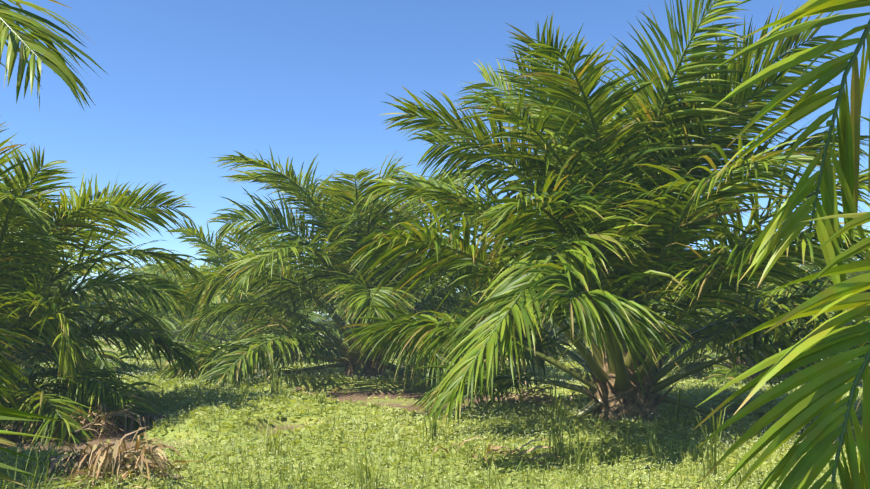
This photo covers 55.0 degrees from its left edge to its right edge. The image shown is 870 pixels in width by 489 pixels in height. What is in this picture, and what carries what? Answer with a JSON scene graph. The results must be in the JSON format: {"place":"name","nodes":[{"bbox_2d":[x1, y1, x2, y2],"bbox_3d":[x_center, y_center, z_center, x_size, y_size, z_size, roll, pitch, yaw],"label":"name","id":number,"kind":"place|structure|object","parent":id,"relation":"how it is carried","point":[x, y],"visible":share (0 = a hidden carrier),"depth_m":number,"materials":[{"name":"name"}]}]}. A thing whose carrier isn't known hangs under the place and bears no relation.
{"place":"outdoors","nodes":[
{"label":"outdoors","id":0,"kind":"place"},
{"bbox_2d":[0,0,869,313],"label":"sky","id":1,"kind":"structure","parent":0,"point":[185,84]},
{"label":"ground","id":2,"kind":"structure","parent":0,"visible":0},
{"bbox_2d":[5,249,97,346],"bbox_3d":[-14.905,2.049,28.896,6.476,4.059,6.378,1,-2,2],"label":"palm","id":3,"kind":"object","parent":2,"relation":"on","point":[78,250],"visible":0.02,"depth_m":29.00,"materials":[{"name":"green plant"}]},
{"bbox_2d":[0,0,105,488],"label":"palm","id":4,"kind":"object","parent":2,"relation":"on","point":[54,60],"visible":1,"depth_m":5.27,"materials":[{"name":"green plant"}]},
{"bbox_2d":[2,225,148,379],"bbox_3d":[-10.273,1.457,20.733,6.405,4.004,6.356,2,-5,-25],"label":"palm","id":5,"kind":"object","parent":2,"relation":"on","point":[121,364],"visible":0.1,"depth_m":20.72,"materials":[{"name":"green plant"}]},
{"bbox_2d":[0,111,210,447],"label":"palm","id":6,"kind":"object","parent":2,"relation":"on","point":[33,237],"visible":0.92,"depth_m":12.87,"materials":[{"name":"green plant"}]},
{"bbox_2d":[33,427,211,488],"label":"dry fronds","id":7,"kind":"object","parent":2,"relation":"on","point":[93,459],"visible":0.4,"depth_m":7.60,"materials":[{"name":"beige plant"}]},
{"bbox_2d":[86,284,167,328],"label":"palm","id":8,"kind":"object","parent":2,"relation":"on","point":[110,315],"visible":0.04,"depth_m":59.48,"materials":[{"name":"green plant"}]},
{"bbox_2d":[90,257,214,328],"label":"palm","id":9,"kind":"object","parent":2,"relation":"on","point":[191,260],"depth_m":51.24,"materials":[{"name":"green plant"}]},
{"bbox_2d":[101,255,233,340],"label":"palm","id":10,"kind":"object","parent":2,"relation":"on","point":[170,273],"visible":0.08,"depth_m":44.13,"materials":[{"name":"green plant"}]},
{"bbox_2d":[124,259,236,348],"bbox_3d":[-10.459,2.545,36.618,6.586,4.360,6.706,-2,-8,1],"label":"palm","id":11,"kind":"object","parent":2,"relation":"on","point":[187,277],"depth_m":35.59,"materials":[{"name":"green plant"}]},
{"bbox_2d":[117,214,351,368],"bbox_3d":[-6.026,1.386,27.925,8.337,5.245,8.156,3,0,2],"label":"palm","id":12,"kind":"object","parent":2,"relation":"on","point":[217,251],"visible":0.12,"depth_m":26.98,"materials":[{"name":"green plant"}]},
{"bbox_2d":[62,265,461,313],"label":"trees","id":13,"kind":"object","parent":2,"relation":"on","point":[83,284],"visible":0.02,"depth_m":210.58,"materials":[{"name":"green plant"}]},
{"bbox_2d":[245,371,313,395],"bbox_3d":[-3.408,2.796,16.794,1.537,0.507,2.601,3,-6,-34],"label":"dry frond","id":14,"kind":"object","parent":2,"relation":"on","point":[293,388],"visible":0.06,"depth_m":16.49,"materials":[{"name":"plant"}]},
{"bbox_2d":[238,270,338,337],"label":"palm","id":15,"kind":"object","parent":2,"relation":"on","point":[304,312],"visible":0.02,"depth_m":51.57,"materials":[{"name":"green plant"}]},
{"bbox_2d":[152,145,560,395],"bbox_3d":[-1.580,0.581,20.131,9.356,5.529,9.543,-1,-1,1],"label":"palm","id":16,"kind":"object","parent":2,"relation":"on","point":[336,212],"visible":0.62,"depth_m":18.95,"materials":[{"name":"green plant"}]},
{"bbox_2d":[301,283,416,338],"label":"palm","id":17,"kind":"object","parent":2,"relation":"on","point":[338,334],"visible":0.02,"depth_m":43.29,"materials":[{"name":"green plant"}]},
{"bbox_2d":[328,273,486,345],"bbox_3d":[-0.776,2.316,35.324,6.778,5.045,7.123,2,-5,-21],"label":"palm","id":18,"kind":"object","parent":2,"relation":"on","point":[420,293],"visible":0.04,"depth_m":34.53,"materials":[{"name":"green plant"}]},
{"bbox_2d":[0,322,869,488],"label":"weed cover","id":19,"kind":"object","parent":2,"relation":"on","point":[362,433],"visible":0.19,"depth_m":10.11,"materials":[{"name":"green plant"}]},
{"bbox_2d":[15,402,169,438],"bbox_3d":[-4.638,2.387,11.629,1.354,0.463,2.104,-3,-6,33],"label":"dry frond","id":20,"kind":"object","parent":19,"relation":"on","point":[87,425],"visible":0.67,"depth_m":11.49,"materials":[{"name":"plant"}]},
{"bbox_2d":[427,436,563,466],"bbox_3d":[0.484,2.223,8.984,1.244,0.362,2.471,3,-6,-36],"label":"dry frond","id":21,"kind":"object","parent":2,"relation":"on","point":[501,451],"visible":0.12,"depth_m":8.75,"materials":[{"name":"brown plant"}]},
{"bbox_2d":[445,239,576,343],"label":"palm","id":22,"kind":"object","parent":2,"relation":"on","point":[558,329],"depth_m":40.76,"materials":[{"name":"green plant"}]},
{"bbox_2d":[496,368,575,406],"bbox_3d":[1.638,2.465,14.124,1.239,0.728,2.287,3,-6,-31],"label":"dry frond","id":23,"kind":"object","parent":2,"relation":"on","point":[544,398],"visible":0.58,"depth_m":14.12,"materials":[{"name":"plant"}]},
{"bbox_2d":[434,208,658,361],"bbox_3d":[3.825,1.404,28.496,7.794,5.314,8.162,5,-7,2],"label":"palm","id":24,"kind":"object","parent":2,"relation":"on","point":[547,322],"visible":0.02,"depth_m":27.46,"materials":[{"name":"green plant"}]},
{"bbox_2d":[338,0,869,428],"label":"palm","id":25,"kind":"object","parent":2,"relation":"on","point":[625,215],"visible":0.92,"depth_m":11.07,"materials":[{"name":"green plant"}]},
{"bbox_2d":[569,275,706,354],"bbox_3d":[8.450,2.594,34.370,6.234,3.872,6.027,1,-6,2],"label":"palm","id":26,"kind":"object","parent":2,"relation":"on","point":[655,324],"depth_m":34.07,"materials":[{"name":"green plant"}]},
{"bbox_2d":[650,243,714,339],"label":"palm","id":27,"kind":"object","parent":2,"relation":"on","point":[690,283],"depth_m":41.23,"materials":[{"name":"green plant"}]},
{"bbox_2d":[649,231,869,385],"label":"palm","id":28,"kind":"object","parent":2,"relation":"on","point":[729,375],"visible":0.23,"depth_m":19.21,"materials":[{"name":"green plant"}]},
{"bbox_2d":[692,0,869,488],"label":"palm","id":29,"kind":"object","parent":2,"relation":"on","point":[822,391],"visible":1,"depth_m":3.15,"materials":[{"name":"green plant"}]},
{"bbox_2d":[692,226,869,359],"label":"palm","id":30,"kind":"object","parent":2,"relation":"on","point":[810,270],"visible":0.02,"depth_m":27.22,"materials":[{"name":"green plant"}]},
{"bbox_2d":[792,240,869,326],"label":"palm","id":31,"kind":"object","parent":2,"relation":"on","point":[856,274],"visible":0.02,"depth_m":34.10,"materials":[{"name":"green plant"}]},
{"bbox_2d":[802,417,861,442],"bbox_3d":[5.403,2.301,10.075,2.486,0.384,1.196,2,-5,-22],"label":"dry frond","id":32,"kind":"object","parent":2,"relation":"on","point":[846,433],"visible":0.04,"depth_m":9.90,"materials":[{"name":"green plant"}]}
]}

